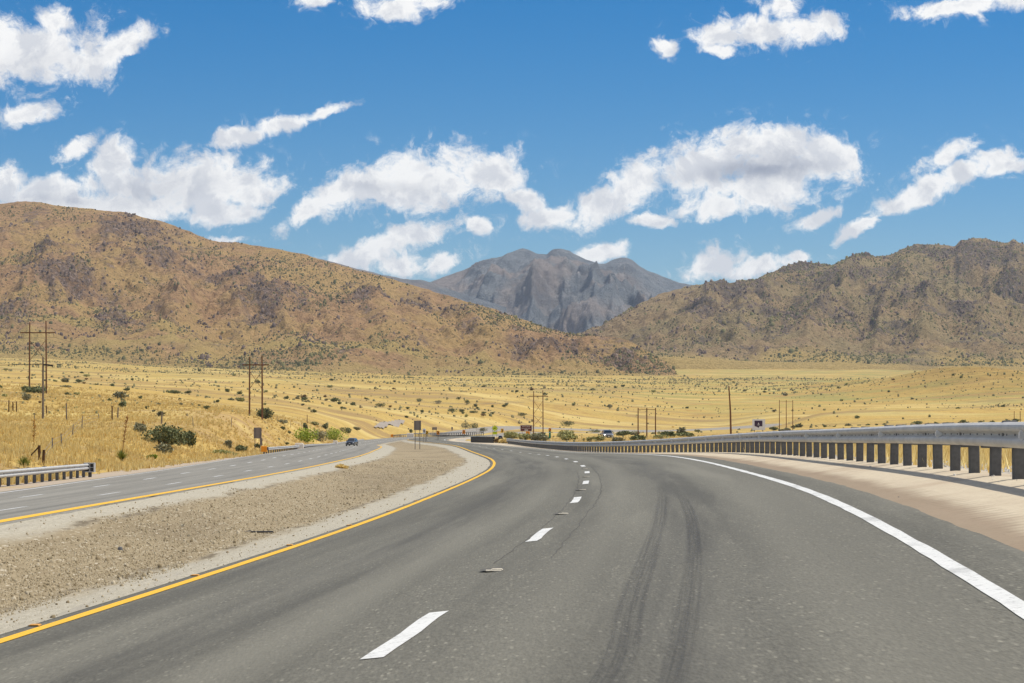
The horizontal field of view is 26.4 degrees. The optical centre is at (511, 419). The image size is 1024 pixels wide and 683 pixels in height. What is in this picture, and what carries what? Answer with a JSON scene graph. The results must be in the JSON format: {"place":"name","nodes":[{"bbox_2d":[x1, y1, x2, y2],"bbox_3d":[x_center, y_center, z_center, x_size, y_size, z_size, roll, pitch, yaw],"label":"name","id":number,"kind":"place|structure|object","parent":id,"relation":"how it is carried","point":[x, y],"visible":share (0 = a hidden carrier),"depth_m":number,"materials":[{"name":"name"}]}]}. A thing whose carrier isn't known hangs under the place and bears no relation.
{"place":"outdoors","nodes":[
{"label":"outdoors","id":0,"kind":"place"},
{"bbox_2d":[0,453,265,491],"bbox_3d":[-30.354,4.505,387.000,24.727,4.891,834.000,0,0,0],"label":"road shoulder","id":1,"kind":"object","parent":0,"point":[54,481],"visible":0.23,"depth_m":111.19},
{"bbox_2d":[295,443,303,448],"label":"concrete block","id":2,"kind":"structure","parent":1,"relation":"on","point":[301,445],"depth_m":305.35,"materials":[{"name":"white concrete"}]},
{"bbox_2d":[261,439,363,453],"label":"guardrail","id":3,"kind":"object","parent":1,"relation":"on","point":[264,449],"visible":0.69,"depth_m":271.41,"materials":[{"name":"metal"}]},
{"bbox_2d":[0,437,423,524],"bbox_3d":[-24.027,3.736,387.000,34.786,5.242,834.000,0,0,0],"label":"road","id":4,"kind":"structure","parent":0,"point":[66,495],"depth_m":80.08,"materials":[{"name":"grey asphalt"}]},
{"bbox_2d":[0,443,369,510],"bbox_3d":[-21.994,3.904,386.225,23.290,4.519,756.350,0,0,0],"label":"road marking","id":5,"kind":"object","parent":4,"relation":"on","point":[171,483],"visible":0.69,"depth_m":70.18,"materials":[{"name":"white paint"}]},
{"bbox_2d":[2,439,369,492],"bbox_3d":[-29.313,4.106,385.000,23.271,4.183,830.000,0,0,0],"label":"road marking","id":6,"kind":"object","parent":4,"relation":"on","point":[125,475],"visible":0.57,"depth_m":102.28,"materials":[{"name":"white paint"}]},
{"bbox_2d":[0,442,389,521],"bbox_3d":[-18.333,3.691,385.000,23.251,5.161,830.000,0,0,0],"label":"road marking","id":7,"kind":"object","parent":4,"relation":"on","point":[27,516],"visible":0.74,"depth_m":39.07,"materials":[{"name":"yellow paint"}]},
{"bbox_2d":[25,437,408,496],"bbox_3d":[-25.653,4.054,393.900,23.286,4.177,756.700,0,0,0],"label":"road marking","id":8,"kind":"object","parent":4,"relation":"on","point":[181,473],"visible":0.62,"depth_m":100.87,"materials":[{"name":"white paint"}]},
{"bbox_2d":[346,438,357,445],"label":"car","id":9,"kind":"object","parent":4,"relation":"on","point":[351,441],"visible":1,"depth_m":386.55,"materials":[{"name":"blue paint"}]},
{"bbox_2d":[0,440,490,633],"bbox_3d":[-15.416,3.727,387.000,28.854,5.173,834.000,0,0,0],"label":"median strip","id":10,"kind":"object","parent":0,"point":[394,451],"visible":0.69,"depth_m":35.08,"materials":[{"name":"beige gravel"}]},
{"bbox_2d":[244,530,272,532],"bbox_3d":[-4.048,1.782,34.753,0.480,0.041,0.107,0,0,-6],"label":"tyre scrap","id":11,"kind":"object","parent":10,"relation":"on","point":[260,531],"visible":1,"depth_m":34.71,"materials":[{"name":"black rubber"}]},
{"bbox_2d":[334,463,348,468],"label":"tumbleweed","id":12,"kind":"object","parent":10,"relation":"on","point":[339,465],"visible":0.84,"depth_m":84.60,"materials":[{"name":"beige plant"}]},
{"bbox_2d":[414,421,420,448],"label":"sign back","id":13,"kind":"object","parent":10,"relation":"on","point":[417,425],"visible":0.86,"depth_m":196.06,"materials":[{"name":"metal"}]},
{"bbox_2d":[0,201,675,375],"bbox_3d":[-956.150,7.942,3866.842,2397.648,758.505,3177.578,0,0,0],"label":"hill","id":14,"kind":"structure","parent":0,"point":[435,341],"depth_m":2913.34,"materials":[{"name":"brown stone"}]},
{"bbox_2d":[0,209,665,374],"bbox_3d":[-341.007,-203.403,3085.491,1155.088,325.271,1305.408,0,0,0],"label":"rubble","id":15,"kind":"object","parent":14,"relation":"on","point":[202,356],"visible":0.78,"depth_m":2996.46,"materials":[{"name":"brown stone"}]},
{"bbox_2d":[0,202,677,375],"bbox_3d":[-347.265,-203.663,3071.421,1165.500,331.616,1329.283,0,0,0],"label":"scrub","id":16,"kind":"object","parent":14,"relation":"on","point":[279,361],"visible":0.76,"depth_m":2740.02,"materials":[{"name":"green plant"}]},
{"bbox_2d":[229,242,506,312],"bbox_3d":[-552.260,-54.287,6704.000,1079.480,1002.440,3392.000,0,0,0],"label":"mountain","id":17,"kind":"structure","parent":0,"point":[436,288],"depth_m":6761.97,"materials":[{"name":"grey stone"}]},
{"bbox_2d":[374,419,404,428],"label":"path","id":18,"kind":"structure","parent":0,"point":[395,423],"depth_m":826.01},
{"bbox_2d":[0,435,1023,682],"bbox_3d":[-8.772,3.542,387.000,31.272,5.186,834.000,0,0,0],"label":"road","id":19,"kind":"structure","parent":0,"point":[666,569],"depth_m":16.26,"materials":[{"name":"grey asphalt"}]},
{"bbox_2d":[0,436,495,642],"bbox_3d":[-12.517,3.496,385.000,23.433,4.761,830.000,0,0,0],"label":"road marking","id":20,"kind":"object","parent":19,"relation":"on","point":[23,633],"visible":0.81,"depth_m":24.27,"materials":[{"name":"yellow paint"}]},
{"bbox_2d":[361,446,589,658],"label":"road marking","id":21,"kind":"object","parent":19,"relation":"on","point":[408,633],"visible":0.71,"depth_m":14.44,"materials":[{"name":"white paint"}]},
{"bbox_2d":[479,567,504,571],"bbox_3d":[-0.134,1.388,20.215,0.320,0.010,0.569,0,0,27],"label":"road reflector","id":22,"kind":"object","parent":19,"relation":"on","point":[496,569],"visible":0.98,"depth_m":20.21,"materials":[{"name":"white plastic"}]},
{"bbox_2d":[494,472,578,562],"bbox_3d":[1.081,1.491,43.331,0.400,0.169,44.123,0,0,3],"label":"road crack","id":23,"kind":"object","parent":19,"relation":"on","point":[542,526],"visible":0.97,"depth_m":28.16,"materials":[{"name":"grey asphalt"}]},
{"bbox_2d":[551,466,601,557],"bbox_3d":[1.746,1.465,47.308,0.450,0.232,52.282,0,0,3],"label":"road crack","id":24,"kind":"object","parent":19,"relation":"on","point":[579,522],"visible":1,"depth_m":28.25,"materials":[{"name":"grey asphalt"}]},
{"bbox_2d":[444,436,1023,618],"bbox_3d":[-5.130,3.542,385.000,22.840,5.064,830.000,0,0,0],"label":"road marking","id":25,"kind":"object","parent":19,"relation":"on","point":[1011,602],"visible":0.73,"depth_m":16.43,"materials":[{"name":"white paint"}]},
{"bbox_2d":[0,358,1023,484],"bbox_3d":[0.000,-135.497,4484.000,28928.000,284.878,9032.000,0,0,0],"label":"terrain","id":26,"kind":"structure","parent":0,"point":[335,416],"depth_m":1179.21,"materials":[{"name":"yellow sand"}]},
{"bbox_2d":[15,454,33,466],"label":"yucca","id":27,"kind":"object","parent":26,"relation":"on","point":[22,461],"visible":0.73,"depth_m":120.20,"materials":[{"name":"green plant"}]},
{"bbox_2d":[22,392,31,399],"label":"shrub","id":28,"kind":"object","parent":26,"relation":"on","point":[26,396],"visible":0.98,"depth_m":386.31,"materials":[{"name":"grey plant"}]},
{"bbox_2d":[31,419,36,447],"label":"dry agave","id":29,"kind":"object","parent":26,"relation":"on","point":[34,427],"visible":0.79,"depth_m":144.57,"materials":[{"name":"brown plant"}]},
{"bbox_2d":[22,385,46,392],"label":"shrub","id":30,"kind":"object","parent":26,"relation":"on","point":[33,389],"visible":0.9,"depth_m":478.79,"materials":[{"name":"green plant"}]},
{"bbox_2d":[20,321,54,392],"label":"utility pylon","id":31,"kind":"object","parent":26,"relation":"on","point":[45,332],"visible":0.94,"depth_m":481.21,"materials":[{"name":"wood"}]},
{"bbox_2d":[42,357,52,418],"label":"utility pole","id":32,"kind":"object","parent":26,"relation":"on","point":[43,364],"visible":0.85,"depth_m":289.68,"materials":[{"name":"grey wood"}]},
{"bbox_2d":[0,463,95,486],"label":"guardrail","id":33,"kind":"object","parent":26,"relation":"on","point":[89,468],"visible":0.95,"depth_m":100.23,"materials":[{"name":"metal"}]},
{"bbox_2d":[61,377,69,381],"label":"shrub","id":34,"kind":"object","parent":26,"relation":"on","point":[64,379],"visible":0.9,"depth_m":744.97,"materials":[{"name":"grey plant"}]},
{"bbox_2d":[112,414,127,460],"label":"yucca","id":35,"kind":"object","parent":26,"relation":"on","point":[121,455],"visible":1,"depth_m":155.51,"materials":[{"name":"green plant"}]},
{"bbox_2d":[112,391,128,398],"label":"shrub","id":36,"kind":"object","parent":26,"relation":"on","point":[122,394],"visible":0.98,"depth_m":479.04,"materials":[{"name":"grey plant"}]},
{"bbox_2d":[118,401,126,406],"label":"shrub","id":37,"kind":"object","parent":26,"relation":"on","point":[122,403],"visible":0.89,"depth_m":368.21,"materials":[{"name":"green plant"}]},
{"bbox_2d":[133,422,146,431],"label":"shrub","id":38,"kind":"object","parent":26,"relation":"on","point":[140,427],"visible":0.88,"depth_m":218.69,"materials":[{"name":"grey plant"}]},
{"bbox_2d":[8,400,307,464],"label":"wire fence","id":39,"kind":"object","parent":26,"relation":"on","point":[39,452],"visible":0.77,"depth_m":259.51,"materials":[{"name":"brown wood"}]},
{"bbox_2d":[153,442,173,453],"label":"shrub","id":40,"kind":"object","parent":26,"relation":"on","point":[164,447],"visible":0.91,"depth_m":184.16,"materials":[{"name":"grey plant"}]},
{"bbox_2d":[140,422,192,445],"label":"shrub","id":41,"kind":"object","parent":26,"relation":"on","point":[168,435],"visible":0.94,"depth_m":199.43,"materials":[{"name":"green plant"}]},
{"bbox_2d":[166,390,180,393],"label":"shrub","id":42,"kind":"object","parent":26,"relation":"on","point":[173,391],"visible":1,"depth_m":705.34,"materials":[{"name":"green plant"}]},
{"bbox_2d":[181,430,196,445],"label":"shrub","id":43,"kind":"object","parent":26,"relation":"on","point":[192,439],"visible":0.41,"depth_m":212.76,"materials":[{"name":"green plant"}]},
{"bbox_2d":[212,449,238,455],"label":"shrub","id":44,"kind":"object","parent":26,"relation":"on","point":[220,451],"visible":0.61,"depth_m":215.22,"materials":[{"name":"green plant"}]},
{"bbox_2d":[223,440,231,448],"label":"shrub","id":45,"kind":"object","parent":26,"relation":"on","point":[228,443],"visible":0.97,"depth_m":243.38,"materials":[{"name":"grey plant"}]},
{"bbox_2d":[235,444,247,451],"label":"shrub","id":46,"kind":"object","parent":26,"relation":"on","point":[239,447],"visible":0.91,"depth_m":241.85,"materials":[{"name":"green plant"}]},
{"bbox_2d":[243,356,268,419],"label":"utility pylon","id":47,"kind":"object","parent":26,"relation":"on","point":[261,373],"visible":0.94,"depth_m":434.09,"materials":[{"name":"wood"}]},
{"bbox_2d":[4,337,531,403],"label":"power line","id":48,"kind":"object","parent":47,"relation":"attached to","point":[245,369],"visible":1,"depth_m":476.19,"materials":[{"name":"metal"}]},
{"bbox_2d":[18,337,522,403],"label":"power line","id":49,"kind":"object","parent":47,"relation":"attached to","point":[235,369],"visible":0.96,"depth_m":473.08,"materials":[{"name":"metal"}]},
{"bbox_2d":[20,337,540,403],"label":"power line","id":50,"kind":"object","parent":47,"relation":"attached to","point":[247,368],"visible":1,"depth_m":471.86,"materials":[{"name":"metal"}]},
{"bbox_2d":[254,428,261,437],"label":"sign back","id":51,"kind":"object","parent":26,"relation":"on","point":[257,432],"visible":0.86,"depth_m":251.56,"materials":[{"name":"metal"}]},
{"bbox_2d":[256,407,274,418],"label":"shrub","id":52,"kind":"object","parent":26,"relation":"on","point":[267,412],"visible":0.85,"depth_m":449.95,"materials":[{"name":"green plant"}]},
{"bbox_2d":[277,419,287,423],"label":"shrub","id":53,"kind":"object","parent":26,"relation":"on","point":[283,421],"visible":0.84,"depth_m":502.66,"materials":[{"name":"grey plant"}]},
{"bbox_2d":[293,427,319,442],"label":"shrub","id":54,"kind":"object","parent":26,"relation":"on","point":[306,437],"visible":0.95,"depth_m":469.56,"materials":[{"name":"green plant"}]},
{"bbox_2d":[311,428,328,440],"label":"shrub","id":55,"kind":"object","parent":26,"relation":"on","point":[321,435],"visible":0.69,"depth_m":526.14,"materials":[{"name":"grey plant"}]},
{"bbox_2d":[326,427,347,439],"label":"shrub","id":56,"kind":"object","parent":26,"relation":"on","point":[334,434],"visible":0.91,"depth_m":562.43,"materials":[{"name":"green plant"}]},
{"bbox_2d":[341,427,350,432],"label":"shrub","id":57,"kind":"object","parent":26,"relation":"on","point":[348,429],"visible":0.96,"depth_m":651.56,"materials":[{"name":"green plant"}]},
{"bbox_2d":[414,431,483,436],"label":"guardrail","id":58,"kind":"object","parent":26,"relation":"on","point":[440,434],"visible":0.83,"depth_m":793.56,"materials":[{"name":"metal"}]},
{"bbox_2d":[466,423,477,428],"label":"shrub","id":59,"kind":"object","parent":26,"relation":"on","point":[473,426],"visible":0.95,"depth_m":891.19,"materials":[{"name":"green plant"}]},
{"bbox_2d":[471,437,494,442],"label":"guardrail","id":60,"kind":"object","parent":26,"relation":"on","point":[482,439],"visible":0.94,"depth_m":344.79,"materials":[{"name":"metal"}]},
{"bbox_2d":[0,357,1023,443],"bbox_3d":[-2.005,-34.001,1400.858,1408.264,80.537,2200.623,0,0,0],"label":"scrub","id":61,"kind":"object","parent":26,"relation":"on","point":[464,384],"visible":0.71,"depth_m":1556.82,"materials":[{"name":"green plant"}]},
{"bbox_2d":[503,431,520,438],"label":"shrub","id":62,"kind":"object","parent":26,"relation":"on","point":[511,435],"visible":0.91,"depth_m":446.85,"materials":[{"name":"green plant"}]},
{"bbox_2d":[516,433,530,439],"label":"shrub","id":63,"kind":"object","parent":26,"relation":"on","point":[525,436],"visible":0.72,"depth_m":406.42,"materials":[{"name":"green plant"}]},
{"bbox_2d":[520,425,531,430],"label":"guide sign","id":64,"kind":"object","parent":26,"relation":"on","point":[525,427],"visible":1,"depth_m":639.98,"materials":[{"name":"metal"}]},
{"bbox_2d":[529,390,547,433],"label":"utility pylon","id":65,"kind":"object","parent":26,"relation":"on","point":[533,396],"visible":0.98,"depth_m":682.49,"materials":[{"name":"wood"}]},
{"bbox_2d":[529,432,548,440],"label":"shrub","id":66,"kind":"object","parent":26,"relation":"on","point":[538,436],"visible":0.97,"depth_m":340.60,"materials":[{"name":"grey plant"}]},
{"bbox_2d":[557,430,574,437],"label":"shrub","id":67,"kind":"object","parent":26,"relation":"on","point":[562,432],"visible":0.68,"depth_m":368.56,"materials":[{"name":"green plant"}]},
{"bbox_2d":[561,421,574,425],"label":"shrub","id":68,"kind":"object","parent":26,"relation":"on","point":[567,423],"visible":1,"depth_m":1039.54,"materials":[{"name":"green plant"}]},
{"bbox_2d":[561,434,577,440],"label":"shrub","id":69,"kind":"object","parent":26,"relation":"on","point":[567,437],"visible":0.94,"depth_m":330.61,"materials":[{"name":"green plant"}]},
{"bbox_2d":[589,429,600,432],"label":"shrub","id":70,"kind":"object","parent":26,"relation":"on","point":[596,431],"visible":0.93,"depth_m":948.67,"materials":[{"name":"green plant"}]},
{"bbox_2d":[586,435,604,440],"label":"shrub","id":71,"kind":"object","parent":26,"relation":"on","point":[599,438],"visible":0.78,"depth_m":275.80,"materials":[{"name":"green plant"}]},
{"bbox_2d":[601,430,613,437],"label":"car","id":72,"kind":"object","parent":26,"relation":"on","point":[606,433],"visible":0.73,"depth_m":324.19,"materials":[{"name":"grey paint"}]},
{"bbox_2d":[611,436,625,440],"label":"shrub","id":73,"kind":"object","parent":26,"relation":"on","point":[617,439],"visible":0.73,"depth_m":230.37,"materials":[{"name":"green plant"}]},
{"bbox_2d":[616,430,630,435],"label":"shrub","id":74,"kind":"object","parent":26,"relation":"on","point":[622,433],"visible":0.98,"depth_m":464.96,"materials":[{"name":"green plant"}]},
{"bbox_2d":[629,434,645,439],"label":"shrub","id":75,"kind":"object","parent":26,"relation":"on","point":[639,437],"visible":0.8,"depth_m":228.79,"materials":[{"name":"green plant"}]},
{"bbox_2d":[637,408,655,435],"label":"utility pylon","id":76,"kind":"object","parent":26,"relation":"on","point":[646,409],"visible":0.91,"depth_m":286.14,"materials":[{"name":"wood"}]},
{"bbox_2d":[653,434,667,438],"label":"shrub","id":77,"kind":"object","parent":26,"relation":"on","point":[660,436],"visible":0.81,"depth_m":267.83,"materials":[{"name":"green plant"}]},
{"bbox_2d":[661,431,675,436],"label":"shrub","id":78,"kind":"object","parent":26,"relation":"on","point":[670,433],"visible":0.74,"depth_m":327.95,"materials":[{"name":"green plant"}]},
{"bbox_2d":[676,427,685,432],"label":"shrub","id":79,"kind":"object","parent":26,"relation":"on","point":[680,429],"visible":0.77,"depth_m":651.45,"materials":[{"name":"green plant"}]},
{"bbox_2d":[675,432,693,436],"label":"shrub","id":80,"kind":"object","parent":26,"relation":"on","point":[681,434],"visible":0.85,"depth_m":325.86,"materials":[{"name":"green plant"}]},
{"bbox_2d":[728,386,731,433],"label":"utility pole","id":81,"kind":"object","parent":26,"relation":"on","point":[730,411],"visible":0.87,"depth_m":427.39,"materials":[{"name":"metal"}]},
{"bbox_2d":[752,419,764,431],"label":"road sign","id":82,"kind":"object","parent":26,"relation":"on","point":[758,424],"visible":0.89,"depth_m":519.94,"materials":[{"name":"white metal"}]},
{"bbox_2d":[514,433,1011,472],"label":"dry grass","id":83,"kind":"structure","parent":26,"relation":"on","point":[986,451],"depth_m":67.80,"materials":[{"name":"beige plant"}]},
{"bbox_2d":[506,420,1023,478],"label":"guardrail","id":84,"kind":"object","parent":26,"relation":"on","point":[995,437],"visible":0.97,"depth_m":42.01,"materials":[{"name":"metal"}]},
{"bbox_2d":[779,400,792,429],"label":"utility pylon","id":85,"kind":"object","parent":26,"relation":"on","point":[786,401],"visible":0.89,"depth_m":609.02,"materials":[{"name":"wood"}]},
{"bbox_2d":[0,0,1023,284],"label":"sky","id":86,"kind":"structure","parent":0,"point":[691,142],"materials":[{"name":"blue"}]},
{"bbox_2d":[431,248,690,333],"bbox_3d":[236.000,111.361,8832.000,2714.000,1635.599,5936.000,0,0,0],"label":"mountain","id":87,"kind":"structure","parent":0,"point":[564,290],"depth_m":7799.40,"materials":[{"name":"grey stone"}]},
{"bbox_2d":[429,423,781,434],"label":"road","id":88,"kind":"structure","parent":0,"point":[488,429],"depth_m":981.10,"materials":[{"name":"grey asphalt"}]},
{"bbox_2d":[487,426,772,435],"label":"road","id":89,"kind":"structure","parent":0,"point":[500,434],"depth_m":877.54,"materials":[{"name":"grey asphalt"}]},
{"bbox_2d":[456,438,1011,473],"bbox_3d":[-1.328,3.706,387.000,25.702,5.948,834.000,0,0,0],"label":"road shoulder","id":90,"kind":"object","parent":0,"point":[464,439],"visible":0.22,"depth_m":43.41},
{"bbox_2d":[498,439,507,442],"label":"dry grass clump","id":91,"kind":"object","parent":90,"relation":"on","point":[502,441],"visible":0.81,"depth_m":313.99,"materials":[{"name":"beige plant"}]},
{"bbox_2d":[727,453,1011,485],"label":"gravel","id":92,"kind":"structure","parent":90,"relation":"on","point":[1006,470],"depth_m":36.93,"materials":[{"name":"beige gravel"}]},
{"bbox_2d":[448,436,1023,551],"bbox_3d":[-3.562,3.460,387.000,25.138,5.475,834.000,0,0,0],"label":"road shoulder","id":93,"kind":"object","parent":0,"point":[976,503],"visible":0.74,"depth_m":28.11},
{"bbox_2d":[579,238,1023,370],"bbox_3d":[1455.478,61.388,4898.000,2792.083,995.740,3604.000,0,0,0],"label":"hill","id":94,"kind":"structure","parent":0,"point":[926,332],"depth_m":3794.55,"materials":[{"name":"brown stone"}]},
{"bbox_2d":[579,237,1023,366],"bbox_3d":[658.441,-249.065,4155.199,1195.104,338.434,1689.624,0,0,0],"label":"scrub","id":95,"kind":"object","parent":94,"relation":"on","point":[839,355],"visible":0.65,"depth_m":3776.21,"materials":[{"name":"green plant"}]},
{"bbox_2d":[581,238,1023,363],"bbox_3d":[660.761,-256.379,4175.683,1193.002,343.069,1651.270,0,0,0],"label":"rubble","id":96,"kind":"object","parent":94,"relation":"on","point":[834,268],"visible":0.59,"depth_m":4157.29,"materials":[{"name":"brown stone"}]}
]}

